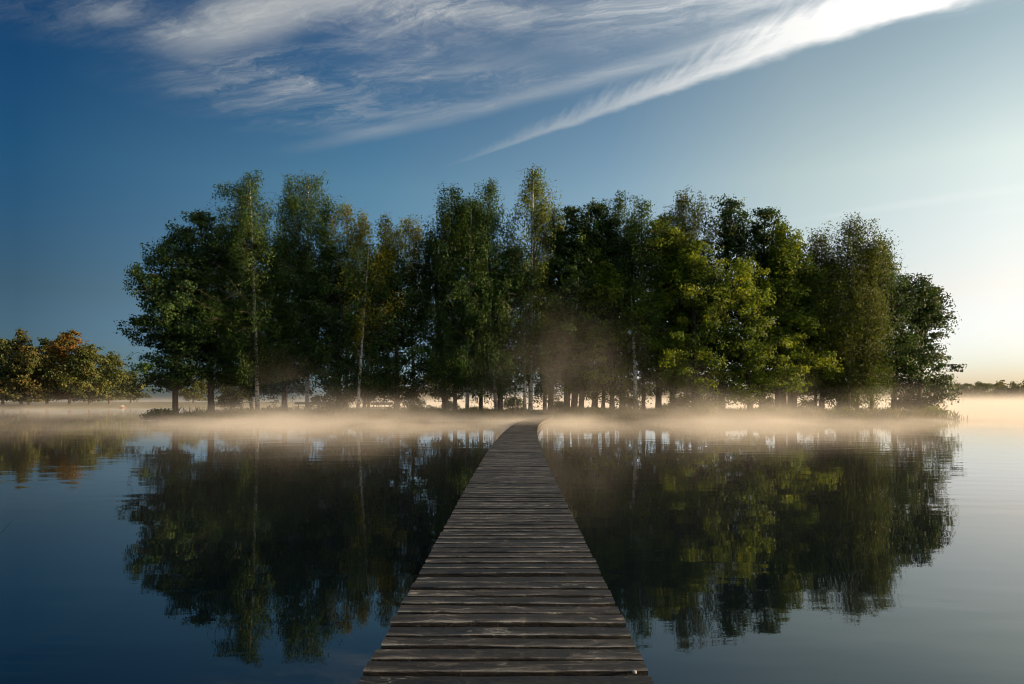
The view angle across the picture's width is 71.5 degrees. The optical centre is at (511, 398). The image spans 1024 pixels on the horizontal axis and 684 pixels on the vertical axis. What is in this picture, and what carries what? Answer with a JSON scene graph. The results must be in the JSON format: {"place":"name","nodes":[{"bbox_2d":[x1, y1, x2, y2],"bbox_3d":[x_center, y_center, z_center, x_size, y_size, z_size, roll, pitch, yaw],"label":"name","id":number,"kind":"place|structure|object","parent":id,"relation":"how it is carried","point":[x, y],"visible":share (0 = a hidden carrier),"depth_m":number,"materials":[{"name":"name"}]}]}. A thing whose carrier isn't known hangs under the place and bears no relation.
{"place":"outdoors","nodes":[
{"label":"outdoors","id":0,"kind":"place"},
{"bbox_2d":[0,400,646,407],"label":"shore","id":1,"kind":"structure","parent":0,"point":[95,404],"depth_m":162.83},
{"bbox_2d":[0,337,24,404],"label":"broadleaf tree","id":2,"kind":"object","parent":1,"relation":"on","point":[4,346],"visible":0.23,"depth_m":149.07,"materials":[{"name":"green plant"}]},
{"bbox_2d":[5,328,32,404],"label":"broadleaf tree","id":3,"kind":"object","parent":1,"relation":"on","point":[20,337],"visible":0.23,"depth_m":151.43,"materials":[{"name":"green plant"}]},
{"bbox_2d":[0,345,68,404],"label":"broadleaf tree","id":4,"kind":"object","parent":1,"relation":"on","point":[26,369],"visible":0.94,"depth_m":142.32,"materials":[{"name":"green plant"}]},
{"bbox_2d":[17,337,71,403],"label":"broadleaf tree","id":5,"kind":"object","parent":1,"relation":"on","point":[43,341],"visible":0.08,"depth_m":151.83,"materials":[{"name":"green plant"}]},
{"bbox_2d":[38,328,102,404],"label":"broadleaf tree","id":6,"kind":"object","parent":1,"relation":"on","point":[61,341],"visible":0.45,"depth_m":148.04,"materials":[{"name":"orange plant"}]},
{"bbox_2d":[53,343,128,404],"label":"broadleaf tree","id":7,"kind":"object","parent":1,"relation":"on","point":[86,357],"visible":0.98,"depth_m":145.52,"materials":[{"name":"green plant"}]},
{"bbox_2d":[90,351,132,403],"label":"broadleaf tree","id":8,"kind":"object","parent":1,"relation":"on","point":[118,363],"visible":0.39,"depth_m":155.59,"materials":[{"name":"green plant"}]},
{"bbox_2d":[117,369,151,403],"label":"broadleaf tree","id":9,"kind":"object","parent":1,"relation":"on","point":[133,396],"visible":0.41,"depth_m":164.74,"materials":[{"name":"green plant"}]},
{"bbox_2d":[164,364,214,402],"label":"broadleaf tree","id":10,"kind":"object","parent":1,"relation":"on","point":[187,393],"visible":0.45,"depth_m":183.94,"materials":[{"name":"green plant"}]},
{"bbox_2d":[206,374,248,400],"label":"broadleaf tree","id":11,"kind":"object","parent":1,"relation":"on","point":[230,392],"visible":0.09,"depth_m":197.05,"materials":[{"name":"green plant"}]},
{"bbox_2d":[373,375,408,400],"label":"broadleaf tree","id":12,"kind":"object","parent":1,"relation":"on","point":[391,395],"visible":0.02,"depth_m":239.12,"materials":[{"name":"green plant"}]},
{"bbox_2d":[418,376,452,401],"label":"broadleaf tree","id":13,"kind":"object","parent":1,"relation":"on","point":[427,397],"visible":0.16,"depth_m":247.92,"materials":[{"name":"green plant"}]},
{"bbox_2d":[0,399,1023,683],"bbox_3d":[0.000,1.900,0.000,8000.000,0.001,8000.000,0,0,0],"label":"water","id":14,"kind":"structure","parent":0,"point":[136,547],"depth_m":9.56,"materials":[{"name":"blue liquid"}]},
{"bbox_2d":[358,415,653,683],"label":"boardwalk","id":15,"kind":"structure","parent":14,"relation":"in","point":[509,586],"depth_m":5.03,"materials":[{"name":"brown wood"}]},
{"bbox_2d":[0,0,1023,398],"label":"sky","id":16,"kind":"structure","parent":0,"point":[119,118],"materials":[{"name":"blue"}]},
{"bbox_2d":[164,409,952,420],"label":"island","id":17,"kind":"structure","parent":0,"point":[539,412],"depth_m":60.18,"materials":[{"name":"brown soil"}]},
{"bbox_2d":[138,407,181,420],"bbox_3d":[-30.031,1.368,60.783,3.549,1.297,1.940,0,0,0],"label":"shrub","id":18,"kind":"object","parent":17,"relation":"on","point":[154,413],"visible":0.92,"depth_m":60.59,"materials":[{"name":"green plant"}]},
{"bbox_2d":[110,242,235,419],"bbox_3d":[-30.177,-5.750,63.892,10.244,16.147,11.188,0,0,0],"label":"broadleaf tree","id":19,"kind":"object","parent":17,"relation":"on","point":[176,375],"visible":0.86,"depth_m":62.22,"materials":[{"name":"green plant"}]},
{"bbox_2d":[172,411,205,420],"bbox_3d":[-27.505,1.596,60.754,2.531,0.993,1.849,0,0,0],"label":"shrub","id":20,"kind":"object","parent":17,"relation":"on","point":[188,416],"visible":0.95,"depth_m":60.32,"materials":[{"name":"green plant"}]},
{"bbox_2d":[128,209,269,411],"bbox_3d":[-28.652,-7.880,66.145,11.888,18.997,12.360,0,0,0],"label":"broadleaf tree","id":21,"kind":"object","parent":17,"relation":"on","point":[186,238],"visible":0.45,"depth_m":64.05,"materials":[{"name":"green plant"}]},
{"bbox_2d":[214,392,242,409],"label":"shrub","id":22,"kind":"object","parent":17,"relation":"on","point":[231,404],"visible":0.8,"depth_m":68.72,"materials":[{"name":"green plant"}]},
{"bbox_2d":[216,412,256,420],"bbox_3d":[-23.335,1.633,60.636,3.816,0.924,1.811,0,0,0],"label":"shrub","id":23,"kind":"object","parent":17,"relation":"on","point":[237,416],"visible":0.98,"depth_m":60.24,"materials":[{"name":"green plant"}]},
{"bbox_2d":[182,238,304,408],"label":"birch tree","id":24,"kind":"object","parent":17,"relation":"on","point":[250,398],"visible":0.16,"depth_m":66.20,"materials":[{"name":"green plant"}]},
{"bbox_2d":[185,170,314,411],"bbox_3d":[-22.966,-9.465,64.076,10.428,22.135,9.801,0,0,0],"label":"birch tree","id":25,"kind":"object","parent":17,"relation":"on","point":[249,228],"visible":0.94,"depth_m":62.95,"materials":[{"name":"green plant"}]},
{"bbox_2d":[234,238,316,408],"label":"broadleaf tree","id":26,"kind":"object","parent":17,"relation":"on","point":[301,388],"visible":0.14,"depth_m":68.01,"materials":[{"name":"green plant"}]},
{"bbox_2d":[269,412,316,420],"bbox_3d":[-18.458,1.623,60.394,4.216,0.980,1.919,0,0,0],"label":"shrub","id":27,"kind":"object","parent":17,"relation":"on","point":[290,415],"visible":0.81,"depth_m":59.99,"materials":[{"name":"green plant"}]},
{"bbox_2d":[252,169,359,410],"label":"birch tree","id":28,"kind":"object","parent":17,"relation":"on","point":[305,208],"visible":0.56,"depth_m":65.54,"materials":[{"name":"green plant"}]},
{"bbox_2d":[293,402,326,409],"bbox_3d":[-18.006,0.785,63.465,2.900,0.892,0.489,0,0,0],"label":"bench","id":29,"kind":"object","parent":17,"relation":"on","point":[322,407],"visible":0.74,"depth_m":63.61,"materials":[{"name":"brown wood"}]},
{"bbox_2d":[309,394,336,409],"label":"shrub","id":30,"kind":"object","parent":17,"relation":"on","point":[329,404],"visible":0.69,"depth_m":69.79,"materials":[{"name":"green plant"}]},
{"bbox_2d":[275,245,386,408],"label":"broadleaf tree","id":31,"kind":"object","parent":17,"relation":"on","point":[326,314],"visible":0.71,"depth_m":63.84,"materials":[{"name":"green plant"}]},
{"bbox_2d":[318,199,373,410],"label":"birch tree","id":32,"kind":"object","parent":17,"relation":"on","point":[358,236],"visible":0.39,"depth_m":67.14,"materials":[{"name":"green plant"}]},
{"bbox_2d":[323,239,400,409],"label":"birch tree","id":33,"kind":"object","parent":17,"relation":"on","point":[367,287],"visible":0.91,"depth_m":62.03,"materials":[{"name":"green plant"}]},
{"bbox_2d":[342,407,393,419],"bbox_3d":[-12.089,1.288,60.412,4.293,1.034,1.898,0,0,0],"label":"shrub","id":34,"kind":"object","parent":17,"relation":"on","point":[352,415],"visible":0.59,"depth_m":59.98,"materials":[{"name":"green plant"}]},
{"bbox_2d":[322,266,422,408],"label":"birch tree","id":35,"kind":"object","parent":17,"relation":"on","point":[355,377],"visible":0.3,"depth_m":63.57,"materials":[{"name":"green plant"}]},
{"bbox_2d":[337,211,413,407],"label":"birch tree","id":36,"kind":"object","parent":17,"relation":"on","point":[386,232],"visible":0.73,"depth_m":63.12,"materials":[{"name":"green plant"}]},
{"bbox_2d":[370,402,391,409],"bbox_3d":[-11.702,0.823,63.665,1.900,0.892,0.489,0,0,0],"label":"bench","id":37,"kind":"object","parent":17,"relation":"on","point":[382,403],"visible":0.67,"depth_m":63.81,"materials":[{"name":"brown wood"}]},
{"bbox_2d":[347,245,454,408],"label":"broadleaf tree","id":38,"kind":"object","parent":17,"relation":"on","point":[412,394],"visible":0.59,"depth_m":63.77,"materials":[{"name":"green plant"}]},
{"bbox_2d":[390,391,426,409],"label":"shrub","id":39,"kind":"object","parent":17,"relation":"on","point":[422,402],"visible":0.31,"depth_m":69.85,"materials":[{"name":"green plant"}]},
{"bbox_2d":[389,214,429,406],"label":"birch tree","id":40,"kind":"object","parent":17,"relation":"on","point":[414,235],"visible":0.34,"depth_m":67.89,"materials":[{"name":"green plant"}]},
{"bbox_2d":[393,405,445,415],"bbox_3d":[-7.857,1.038,60.417,4.730,1.107,1.870,0,0,0],"label":"shrub","id":41,"kind":"object","parent":17,"relation":"on","point":[421,409],"visible":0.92,"depth_m":60.05,"materials":[{"name":"green plant"}]},
{"bbox_2d":[390,233,474,410],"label":"broadleaf tree","id":42,"kind":"object","parent":17,"relation":"on","point":[431,391],"visible":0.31,"depth_m":64.26,"materials":[{"name":"green plant"}]},
{"bbox_2d":[399,181,496,410],"bbox_3d":[-5.481,-8.918,63.970,9.329,21.089,8.967,0,0,0],"label":"birch tree","id":43,"kind":"object","parent":17,"relation":"on","point":[447,226],"visible":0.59,"depth_m":62.66,"materials":[{"name":"green plant"}]},
{"bbox_2d":[441,400,459,409],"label":"shrub","id":44,"kind":"object","parent":17,"relation":"on","point":[450,404],"visible":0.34,"depth_m":71.81,"materials":[{"name":"green plant"}]},
{"bbox_2d":[422,192,519,407],"bbox_3d":[-3.322,-8.155,62.641,7.901,19.649,8.825,0,0,-32],"label":"birch tree","id":45,"kind":"object","parent":17,"relation":"on","point":[477,242],"visible":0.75,"depth_m":61.83,"materials":[{"name":"green plant"}]},
{"bbox_2d":[446,177,533,408],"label":"birch tree","id":46,"kind":"object","parent":17,"relation":"on","point":[490,189],"visible":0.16,"depth_m":66.22,"materials":[{"name":"green plant"}]},
{"bbox_2d":[437,248,546,409],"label":"birch tree","id":47,"kind":"object","parent":17,"relation":"on","point":[498,370],"visible":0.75,"depth_m":61.07,"materials":[{"name":"green plant"}]},
{"bbox_2d":[472,243,542,409],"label":"broadleaf tree","id":48,"kind":"object","parent":17,"relation":"on","point":[500,404],"visible":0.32,"depth_m":62.80,"materials":[{"name":"green plant"}]},
{"bbox_2d":[503,396,522,409],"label":"shrub","id":49,"kind":"object","parent":17,"relation":"on","point":[509,405],"visible":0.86,"depth_m":69.77,"materials":[{"name":"green plant"}]},
{"bbox_2d":[494,243,557,408],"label":"birch tree","id":50,"kind":"object","parent":17,"relation":"on","point":[534,363],"visible":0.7,"depth_m":61.98,"materials":[{"name":"green plant"}]},
{"bbox_2d":[496,163,567,410],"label":"birch tree","id":51,"kind":"object","parent":17,"relation":"on","point":[539,218],"visible":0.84,"depth_m":63.02,"materials":[{"name":"green plant"}]},
{"bbox_2d":[520,202,579,411],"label":"birch tree","id":52,"kind":"object","parent":17,"relation":"on","point":[545,397],"visible":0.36,"depth_m":65.11,"materials":[{"name":"green plant"}]},
{"bbox_2d":[553,400,563,410],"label":"shrub","id":53,"kind":"object","parent":17,"relation":"on","point":[560,406],"visible":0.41,"depth_m":70.65,"materials":[{"name":"green plant"}]},
{"bbox_2d":[157,404,967,420],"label":"grass","id":54,"kind":"structure","parent":17,"relation":"on","point":[577,413],"depth_m":60.12,"materials":[{"name":"beige plant"}]},
{"bbox_2d":[533,250,594,410],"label":"broadleaf tree","id":55,"kind":"object","parent":17,"relation":"on","point":[548,407],"visible":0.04,"depth_m":66.10,"materials":[{"name":"green plant"}]},
{"bbox_2d":[526,203,608,408],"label":"broadleaf tree","id":56,"kind":"object","parent":17,"relation":"on","point":[581,243],"visible":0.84,"depth_m":63.02,"materials":[{"name":"green plant"}]},
{"bbox_2d":[551,197,621,407],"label":"broadleaf tree","id":57,"kind":"object","parent":17,"relation":"on","point":[596,209],"visible":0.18,"depth_m":65.28,"materials":[{"name":"green plant"}]},
{"bbox_2d":[548,247,627,406],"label":"broadleaf tree","id":58,"kind":"object","parent":17,"relation":"on","point":[593,334],"visible":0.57,"depth_m":63.36,"materials":[{"name":"green plant"}]},
{"bbox_2d":[570,209,637,408],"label":"broadleaf tree","id":59,"kind":"object","parent":17,"relation":"on","point":[613,222],"visible":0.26,"depth_m":64.99,"materials":[{"name":"green plant"}]},
{"bbox_2d":[569,260,640,409],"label":"broadleaf tree","id":60,"kind":"object","parent":17,"relation":"on","point":[616,290],"visible":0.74,"depth_m":63.10,"materials":[{"name":"green plant"}]},
{"bbox_2d":[576,189,651,407],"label":"birch tree","id":61,"kind":"object","parent":17,"relation":"on","point":[619,207],"visible":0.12,"depth_m":66.90,"materials":[{"name":"green plant"}]},
{"bbox_2d":[620,396,640,409],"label":"shrub","id":62,"kind":"object","parent":17,"relation":"on","point":[626,403],"visible":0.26,"depth_m":63.75,"materials":[{"name":"green plant"}]},
{"bbox_2d":[592,236,669,408],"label":"broadleaf tree","id":63,"kind":"object","parent":17,"relation":"on","point":[619,353],"visible":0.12,"depth_m":65.13,"materials":[{"name":"green plant"}]},
{"bbox_2d":[601,283,667,409],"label":"broadleaf tree","id":64,"kind":"object","parent":17,"relation":"on","point":[635,396],"visible":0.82,"depth_m":62.28,"materials":[{"name":"green plant"}]},
{"bbox_2d":[609,194,682,410],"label":"birch tree","id":65,"kind":"object","parent":17,"relation":"on","point":[641,250],"visible":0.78,"depth_m":62.60,"materials":[{"name":"green plant"}]},
{"bbox_2d":[620,212,707,408],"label":"broadleaf tree","id":66,"kind":"object","parent":17,"relation":"on","point":[660,223],"visible":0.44,"depth_m":63.09,"materials":[{"name":"green plant"}]},
{"bbox_2d":[662,395,683,409],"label":"shrub","id":67,"kind":"object","parent":17,"relation":"on","point":[665,405],"visible":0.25,"depth_m":68.66,"materials":[{"name":"green plant"}]},
{"bbox_2d":[630,236,720,409],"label":"broadleaf tree","id":68,"kind":"object","parent":17,"relation":"on","point":[672,403],"visible":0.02,"depth_m":67.07,"materials":[{"name":"green plant"}]},
{"bbox_2d":[645,185,742,409],"bbox_3d":[16.335,-8.853,64.813,9.598,20.896,10.802,0,0,0],"label":"birch tree","id":69,"kind":"object","parent":17,"relation":"on","point":[689,230],"visible":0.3,"depth_m":64.02,"materials":[{"name":"green leaves"},{"name":"dark twig"},{"name":"bark"}]},
{"bbox_2d":[642,239,752,411],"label":"broadleaf tree","id":70,"kind":"object","parent":17,"relation":"on","point":[688,283],"visible":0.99,"depth_m":60.86,"materials":[{"name":"green plant"}]},
{"bbox_2d":[702,395,725,408],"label":"shrub","id":71,"kind":"object","parent":17,"relation":"on","point":[710,400],"visible":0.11,"depth_m":65.70,"materials":[{"name":"green plant"}]},
{"bbox_2d":[684,193,775,408],"bbox_3d":[19.920,-8.579,65.457,8.783,20.452,9.278,0,0,44],"label":"broadleaf tree","id":72,"kind":"object","parent":17,"relation":"on","point":[736,243],"visible":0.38,"depth_m":64.51,"materials":[{"name":"green plant"}]},
{"bbox_2d":[703,256,809,411],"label":"broadleaf tree","id":73,"kind":"object","parent":17,"relation":"on","point":[742,269],"visible":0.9,"depth_m":60.39,"materials":[{"name":"green plant"}]},
{"bbox_2d":[742,206,786,407],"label":"broadleaf tree","id":74,"kind":"object","parent":17,"relation":"on","point":[757,229],"visible":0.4,"depth_m":64.53,"materials":[{"name":"green plant"}]},
{"bbox_2d":[750,405,783,414],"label":"shrub","id":75,"kind":"object","parent":17,"relation":"on","point":[763,409],"visible":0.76,"depth_m":60.53,"materials":[{"name":"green plant"}]},
{"bbox_2d":[766,396,774,407],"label":"shrub","id":76,"kind":"object","parent":17,"relation":"on","point":[770,403],"visible":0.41,"depth_m":69.59,"materials":[{"name":"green plant"}]},
{"bbox_2d":[742,252,821,408],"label":"broadleaf tree","id":77,"kind":"object","parent":17,"relation":"on","point":[783,401],"visible":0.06,"depth_m":64.22,"materials":[{"name":"green plant"}]},
{"bbox_2d":[751,220,813,408],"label":"broadleaf tree","id":78,"kind":"object","parent":17,"relation":"on","point":[782,243],"visible":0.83,"depth_m":62.28,"materials":[{"name":"green plant"}]},
{"bbox_2d":[760,243,830,408],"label":"broadleaf tree","id":79,"kind":"object","parent":17,"relation":"on","point":[792,291],"visible":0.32,"depth_m":62.72,"materials":[{"name":"green plant"}]},
{"bbox_2d":[797,397,818,409],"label":"shrub","id":80,"kind":"object","parent":17,"relation":"on","point":[799,405],"visible":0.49,"depth_m":68.75,"materials":[{"name":"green plant"}]},
{"bbox_2d":[767,267,861,409],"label":"broadleaf tree","id":81,"kind":"object","parent":17,"relation":"on","point":[818,364],"visible":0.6,"depth_m":61.94,"materials":[{"name":"green plant"}]},
{"bbox_2d":[785,227,858,409],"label":"birch tree","id":82,"kind":"object","parent":17,"relation":"on","point":[817,245],"visible":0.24,"depth_m":65.41,"materials":[{"name":"green plant"}]},
{"bbox_2d":[789,262,884,409],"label":"broadleaf tree","id":83,"kind":"object","parent":17,"relation":"on","point":[821,405],"visible":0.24,"depth_m":63.39,"materials":[{"name":"green plant"}]},
{"bbox_2d":[826,408,864,418],"bbox_3d":[28.436,1.357,61.219,3.521,1.025,1.801,0,0,0],"label":"shrub","id":84,"kind":"object","parent":17,"relation":"on","point":[842,412],"visible":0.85,"depth_m":60.95,"materials":[{"name":"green plant"}]},
{"bbox_2d":[794,212,900,408],"bbox_3d":[29.727,-7.500,64.122,10.134,18.298,9.615,0,0,42],"label":"birch tree","id":85,"kind":"object","parent":17,"relation":"on","point":[852,260],"visible":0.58,"depth_m":62.17,"materials":[{"name":"green plant"}]},
{"bbox_2d":[810,267,895,410],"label":"birch tree","id":86,"kind":"object","parent":17,"relation":"on","point":[859,298],"visible":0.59,"depth_m":61.64,"materials":[{"name":"green plant"}]},
{"bbox_2d":[841,244,913,409],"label":"birch tree","id":87,"kind":"object","parent":17,"relation":"on","point":[896,303],"visible":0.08,"depth_m":63.82,"materials":[{"name":"green plant"}]},
{"bbox_2d":[845,228,921,411],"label":"birch tree","id":88,"kind":"object","parent":17,"relation":"on","point":[892,276],"visible":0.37,"depth_m":63.01,"materials":[{"name":"green plant"}]},
{"bbox_2d":[876,273,941,410],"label":"broadleaf tree","id":89,"kind":"object","parent":17,"relation":"on","point":[907,337],"visible":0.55,"depth_m":63.92,"materials":[{"name":"green plant"}]},
{"bbox_2d":[897,394,927,410],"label":"shrub","id":90,"kind":"object","parent":17,"relation":"on","point":[902,404],"visible":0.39,"depth_m":66.92,"materials":[{"name":"green plant"}]},
{"bbox_2d":[887,281,966,411],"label":"broadleaf tree","id":91,"kind":"object","parent":17,"relation":"on","point":[928,379],"visible":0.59,"depth_m":65.11,"materials":[{"name":"green plant"}]},
{"bbox_2d":[913,405,950,415],"bbox_3d":[38.096,1.151,64.477,3.112,1.088,1.865,0,0,0],"label":"shrub","id":92,"kind":"object","parent":17,"relation":"on","point":[933,408],"visible":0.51,"depth_m":64.05,"materials":[{"name":"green plant"}]},
{"bbox_2d":[587,407,615,414],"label":"shrub","id":93,"kind":"object","parent":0,"point":[598,408],"visible":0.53,"depth_m":60.26,"materials":[{"name":"green plant"}]},
{"bbox_2d":[585,398,1023,400],"bbox_3d":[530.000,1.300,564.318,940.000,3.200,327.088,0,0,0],"label":"shore","id":94,"kind":"structure","parent":0,"point":[957,399],"depth_m":555.41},
{"bbox_2d":[570,380,1023,399],"bbox_3d":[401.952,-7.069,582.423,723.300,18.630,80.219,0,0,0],"label":"wood","id":95,"kind":"object","parent":94,"relation":"on","point":[1001,390],"visible":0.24,"depth_m":561.48,"materials":[{"name":"green plant"}]}
]}

